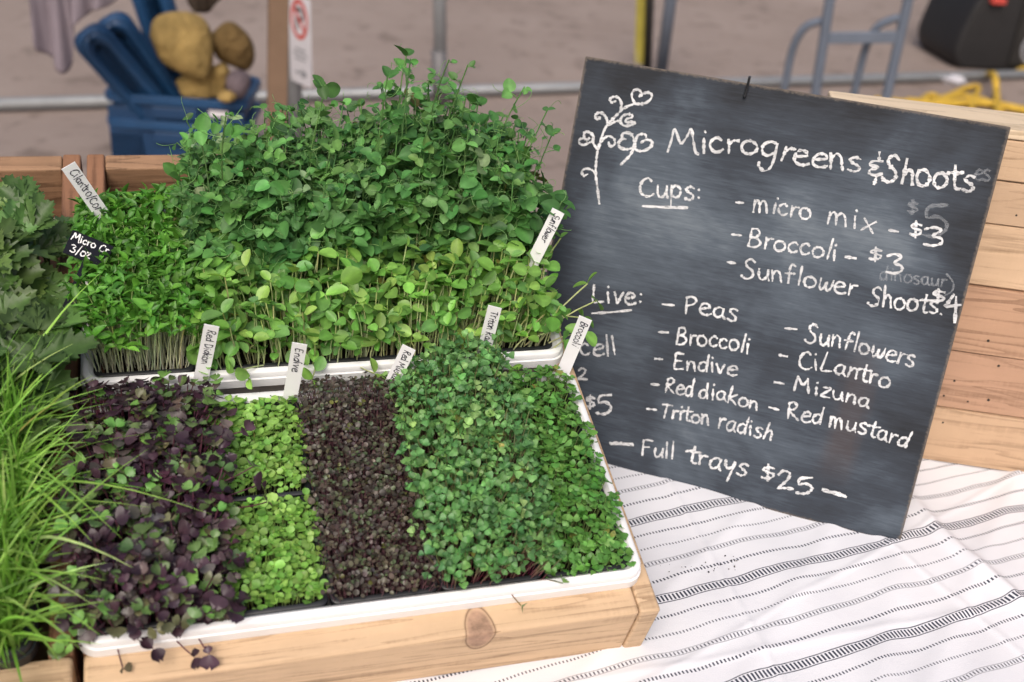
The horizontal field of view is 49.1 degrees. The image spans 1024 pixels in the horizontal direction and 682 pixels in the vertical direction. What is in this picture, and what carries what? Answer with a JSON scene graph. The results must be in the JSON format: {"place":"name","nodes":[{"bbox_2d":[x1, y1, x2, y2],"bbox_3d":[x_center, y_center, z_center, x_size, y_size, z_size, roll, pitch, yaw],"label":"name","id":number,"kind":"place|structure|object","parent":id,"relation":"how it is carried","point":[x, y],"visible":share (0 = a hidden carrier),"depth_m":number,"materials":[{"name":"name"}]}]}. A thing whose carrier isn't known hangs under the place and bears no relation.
{"place":"outdoors","nodes":[
{"label":"outdoors","id":0,"kind":"place"},
{"bbox_2d":[226,69,250,98],"bbox_3d":[-1.021,-0.955,4.162,0.090,0.109,0.098,20,27,-8],"label":"potato","id":1,"kind":"object","parent":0,"point":[238,82],"visible":0.82,"depth_m":4.13,"materials":[{"name":"food"}]},
{"bbox_2d":[0,0,1023,276],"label":"pavement","id":2,"kind":"structure","parent":0,"point":[354,42],"depth_m":6.66,"materials":[{"name":"grey concrete"}]},
{"bbox_2d":[107,100,261,154],"bbox_3d":[-1.289,-0.732,4.476,0.536,0.400,0.380,3,28,-4],"label":"storage tub","id":3,"kind":"object","parent":2,"relation":"on","point":[154,133],"visible":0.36,"depth_m":4.25,"materials":[{"name":"blue plastic"}]},
{"bbox_2d":[104,76,260,154],"bbox_3d":[-1.281,-0.818,4.430,0.536,0.400,0.380,3,28,-4],"label":"storage tub","id":4,"kind":"object","parent":3,"relation":"in","point":[161,108],"visible":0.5,"depth_m":4.20,"materials":[{"name":"blue plastic"}]},
{"bbox_2d":[74,22,166,119],"bbox_3d":[-1.431,-0.976,4.135,0.140,0.431,0.051,-36,43,-1],"label":"tub lid","id":5,"kind":"object","parent":4,"relation":"in","point":[111,61],"visible":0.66,"depth_m":4.08,"materials":[{"name":"blue plastic"}]},
{"bbox_2d":[97,11,181,96],"bbox_3d":[-1.381,-1.016,4.213,0.140,0.469,0.051,-31,40,-1],"label":"tub lid","id":6,"kind":"object","parent":4,"relation":"in","point":[124,28],"visible":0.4,"depth_m":4.15,"materials":[{"name":"blue plastic"}]},
{"bbox_2d":[132,0,181,79],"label":"tub lid","id":7,"kind":"object","parent":4,"relation":"in","point":[148,12],"visible":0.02,"depth_m":4.21,"materials":[{"name":"blue plastic"}]},
{"bbox_2d":[175,62,229,98],"bbox_3d":[-1.160,-0.979,4.212,0.203,0.149,0.111,5,28,0],"label":"canvas sack","id":8,"kind":"object","parent":4,"relation":"on","point":[213,85],"visible":0.71,"depth_m":4.18,"materials":[{"name":"yellow fabric"}]},
{"bbox_2d":[150,11,213,79],"bbox_3d":[-1.207,-1.087,4.101,0.225,0.228,0.203,5,28,0],"label":"canvas sack","id":9,"kind":"object","parent":8,"relation":"on","point":[183,42],"visible":1,"depth_m":4.03,"materials":[{"name":"yellow fabric"}]},
{"bbox_2d":[212,21,254,70],"bbox_3d":[-1.050,-1.114,4.217,0.155,0.184,0.181,5,28,0],"label":"canvas sack","id":10,"kind":"object","parent":8,"relation":"on","point":[233,45],"visible":0.98,"depth_m":4.15,"materials":[{"name":"brown fabric"}]},
{"bbox_2d":[217,89,236,102],"bbox_3d":[-1.053,-0.905,4.136,0.070,0.047,0.063,5,28,0],"label":"potato","id":11,"kind":"object","parent":4,"relation":"in","point":[225,96],"visible":1,"depth_m":4.12,"materials":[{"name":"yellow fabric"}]},
{"bbox_2d":[267,0,288,151],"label":"wooden post","id":12,"kind":"object","parent":2,"relation":"on","point":[277,42],"visible":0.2,"depth_m":3.55,"materials":[{"name":"wood"}]},
{"bbox_2d":[287,43,301,137],"bbox_3d":[-0.831,-1.125,4.218,0.068,1.062,0.109,-19,37,-38],"label":"sign stand","id":13,"kind":"object","parent":2,"relation":"on","point":[294,92],"visible":0.06,"depth_m":4.27,"materials":[{"name":"metal"}]},
{"bbox_2d":[289,0,311,87],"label":"parking sign","id":14,"kind":"object","parent":13,"relation":"attached to","point":[300,42],"visible":1,"depth_m":4.09,"materials":[{"name":"metal"}]},
{"bbox_2d":[0,0,1023,110],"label":"barrier fence","id":15,"kind":"object","parent":2,"relation":"on","point":[438,54],"visible":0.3,"depth_m":5.44,"materials":[{"name":"metal"}]},
{"bbox_2d":[635,0,653,66],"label":"striped pole","id":16,"kind":"object","parent":2,"relation":"on","point":[644,30],"visible":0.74,"depth_m":6.09,"materials":[{"name":"yellow metal"}]},
{"bbox_2d":[656,0,676,69],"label":"leaning pole","id":17,"kind":"object","parent":2,"relation":"on","point":[667,23],"visible":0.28,"depth_m":5.93,"materials":[{"name":"grey metal"}]},
{"bbox_2d":[780,0,913,97],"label":"hand truck","id":18,"kind":"object","parent":2,"relation":"on","point":[875,34],"visible":0.7,"depth_m":5.14,"materials":[{"name":"blue paint"}]},
{"bbox_2d":[879,66,1023,112],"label":"yellow strap","id":19,"kind":"object","parent":2,"relation":"on","point":[973,100],"visible":0.68,"depth_m":6.22,"materials":[{"name":"yellow fabric"}]},
{"bbox_2d":[940,74,966,85],"bbox_3d":[2.634,-1.557,6.691,0.162,0.067,0.111,-4,29,-17],"label":"crumpled paper","id":20,"kind":"object","parent":2,"relation":"on","point":[955,80],"visible":1,"depth_m":6.67,"materials":[{"name":"white paper"}]},
{"bbox_2d":[918,0,1023,69],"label":"bag","id":21,"kind":"object","parent":2,"relation":"on","point":[981,34],"visible":0.99,"depth_m":7.01,"materials":[{"name":"fabric"}]},
{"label":"clothes rail","id":22,"kind":"object","parent":2,"relation":"on","visible":0},
{"bbox_2d":[29,0,115,73],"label":"hanging cloth","id":23,"kind":"object","parent":22,"relation":"hanging from","point":[53,22],"visible":1,"depth_m":3.72,"materials":[{"name":"white fabric"}]},
{"bbox_2d":[187,0,219,12],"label":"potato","id":24,"kind":"object","parent":22,"relation":"hanging from","point":[201,6],"visible":1,"depth_m":3.75,"materials":[{"name":"brown food"}]},
{"bbox_3d":[-0.049,0.546,1.560,2.500,0.744,1.000,5,28,0],"label":"folding table","id":25,"kind":"object","parent":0,"visible":0},
{"bbox_2d":[396,458,1023,681],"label":"tablecloth","id":26,"kind":"object","parent":25,"relation":"on","point":[935,593],"visible":0.34,"depth_m":1.29,"materials":[{"name":"fabric"}]},
{"bbox_2d":[0,155,84,681],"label":"wooden crate","id":27,"kind":"object","parent":26,"relation":"on","point":[52,180],"visible":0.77,"depth_m":1.20,"materials":[{"name":"brown wood"}]},
{"bbox_2d":[0,430,46,669],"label":"growing tray","id":28,"kind":"object","parent":27,"relation":"in","point":[29,649],"visible":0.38,"depth_m":0.99,"materials":[{"name":"black plastic"}]},
{"bbox_2d":[0,173,99,442],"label":"celery flat","id":29,"kind":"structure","parent":28,"relation":"in","point":[32,293],"depth_m":1.16,"materials":[{"name":"green plant"}]},
{"bbox_2d":[63,230,113,306],"bbox_3d":[-0.472,-0.067,1.211,0.046,0.097,0.006,23,-8,-10],"label":"price card","id":30,"kind":"object","parent":29,"relation":"on","point":[78,243],"visible":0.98,"depth_m":1.21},
{"bbox_2d":[0,273,200,681],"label":"grass flat","id":31,"kind":"object","parent":28,"relation":"in","point":[20,455],"depth_m":1.01,"materials":[{"name":"green plant"}]},
{"bbox_2d":[83,154,659,681],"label":"wooden crate","id":32,"kind":"object","parent":26,"relation":"on","point":[447,642],"visible":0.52,"depth_m":1.09,"materials":[{"name":"brown wood"}]},
{"bbox_2d":[81,211,562,399],"bbox_3d":[-0.231,-0.053,1.363,0.546,0.055,0.281,-3,48,-17],"label":"growing tray","id":33,"kind":"object","parent":32,"relation":"in","point":[265,379],"visible":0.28,"depth_m":1.26,"materials":[{"name":"white plastic"}]},
{"bbox_2d":[57,180,217,377],"bbox_3d":[-0.423,-0.078,1.273,0.174,0.138,0.292,-3,48,-17],"label":"microgreen pack","id":34,"kind":"object","parent":33,"relation":"in","point":[137,294],"visible":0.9,"depth_m":1.21,"materials":[{"name":"green plant"}]},
{"bbox_2d":[62,162,108,218],"bbox_3d":[-0.472,-0.149,1.284,0.017,0.145,0.003,-34,52,-13],"label":"plant label","id":35,"kind":"object","parent":34,"relation":"on","point":[81,184],"visible":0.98,"depth_m":1.26,"materials":[{"name":"plastic"}]},
{"bbox_2d":[157,43,574,290],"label":"pea shoot flat","id":36,"kind":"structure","parent":33,"relation":"in","point":[271,200],"depth_m":1.30,"materials":[{"name":"green plant"}]},
{"bbox_2d":[475,305,501,371],"bbox_3d":[-0.030,0.004,1.280,0.016,0.126,0.004,14,46,-1],"label":"plant label","id":37,"kind":"object","parent":33,"relation":"in","point":[491,320],"visible":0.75,"depth_m":1.25,"materials":[{"name":"plastic"}]},
{"bbox_2d":[77,372,640,656],"bbox_3d":[-0.160,0.170,1.170,0.546,0.055,0.281,-3,48,-17],"label":"growing tray","id":38,"kind":"object","parent":32,"relation":"in","point":[328,615],"visible":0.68,"depth_m":1.08,"materials":[{"name":"white plastic"}]},
{"bbox_2d":[45,370,272,673],"bbox_3d":[-0.339,0.159,1.088,0.207,0.114,0.332,-3,48,-17],"label":"microgreen pack","id":39,"kind":"object","parent":38,"relation":"in","point":[163,548],"visible":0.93,"depth_m":1.05,"materials":[{"name":"purple plant"}]},
{"bbox_2d":[191,324,218,394],"bbox_3d":[-0.328,0.023,1.195,0.016,0.119,0.003,11,44,-15],"label":"plant label","id":40,"kind":"object","parent":38,"relation":"in","point":[207,343],"visible":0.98,"depth_m":1.18,"materials":[{"name":"plastic"}]},
{"bbox_2d":[200,394,312,501],"bbox_3d":[-0.269,0.116,1.178,0.114,0.066,0.137,-3,48,-17],"label":"microgreen pack","id":41,"kind":"object","parent":38,"relation":"in","point":[272,445],"visible":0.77,"depth_m":1.16,"materials":[{"name":"green plant"}]},
{"bbox_2d":[205,488,328,615],"bbox_3d":[-0.239,0.213,1.095,0.113,0.066,0.134,-3,48,-17],"label":"microgreen pack","id":42,"kind":"object","parent":38,"relation":"in","point":[282,570],"visible":0.77,"depth_m":1.08,"materials":[{"name":"green plant"}]},
{"bbox_2d":[283,342,306,398],"bbox_3d":[-0.234,0.043,1.196,0.016,0.122,0.003,10,44,-11],"label":"plant label","id":43,"kind":"object","parent":38,"relation":"in","point":[295,367],"visible":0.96,"depth_m":1.18,"materials":[{"name":"plastic"}]},
{"bbox_2d":[293,371,446,604],"bbox_3d":[-0.153,0.150,1.162,0.131,0.085,0.278,-3,48,-17],"label":"microgreen pack","id":44,"kind":"object","parent":38,"relation":"in","point":[365,499],"visible":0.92,"depth_m":1.13,"materials":[{"name":"brown plant"}]},
{"bbox_2d":[373,329,569,612],"bbox_3d":[-0.049,0.132,1.177,0.161,0.123,0.329,-3,48,-17],"label":"microgreen pack","id":45,"kind":"object","parent":38,"relation":"in","point":[468,480],"visible":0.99,"depth_m":1.14,"materials":[{"name":"green plant"}]},
{"bbox_2d":[385,344,415,382],"bbox_3d":[-0.130,0.040,1.239,0.016,0.102,0.003,26,39,-5],"label":"plant label","id":46,"kind":"object","parent":45,"relation":"in","point":[404,357],"visible":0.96,"depth_m":1.22,"materials":[{"name":"plastic"}]},
{"bbox_2d":[491,364,635,578],"bbox_3d":[0.042,0.141,1.221,0.122,0.080,0.282,-3,48,-17],"label":"microgreen pack","id":47,"kind":"object","parent":38,"relation":"in","point":[590,535],"visible":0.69,"depth_m":1.19,"materials":[{"name":"green plant"}]},
{"bbox_2d":[557,315,591,373],"bbox_3d":[0.070,0.011,1.306,0.016,0.113,0.004,23,45,3],"label":"plant label","id":48,"kind":"object","parent":38,"relation":"in","point":[576,340],"visible":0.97,"depth_m":1.30,"materials":[{"name":"plastic"}]},
{"bbox_2d":[176,206,603,389],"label":"sunflower shoots","id":49,"kind":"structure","parent":32,"relation":"in","point":[349,313],"depth_m":1.27,"materials":[{"name":"green plant"}]},
{"bbox_2d":[513,208,563,298],"bbox_3d":[0.026,-0.097,1.346,0.016,0.159,0.003,27,41,0],"label":"plant label","id":50,"kind":"object","parent":49,"relation":"in","point":[547,232],"visible":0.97,"depth_m":1.32,"materials":[{"name":"plastic"}]},
{"bbox_2d":[546,56,1010,539],"bbox_3d":[0.286,-0.057,1.398,0.509,0.526,0.020,14,13,16],"label":"chalkboard","id":51,"kind":"object","parent":26,"relation":"on","point":[776,287],"visible":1,"depth_m":1.39,"materials":[{"name":"stone"}]},
{"bbox_2d":[828,91,1023,471],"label":"wooden crate","id":52,"kind":"object","parent":26,"relation":"on","point":[978,419],"visible":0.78,"depth_m":1.47,"materials":[{"name":"brown wood"}]}
]}

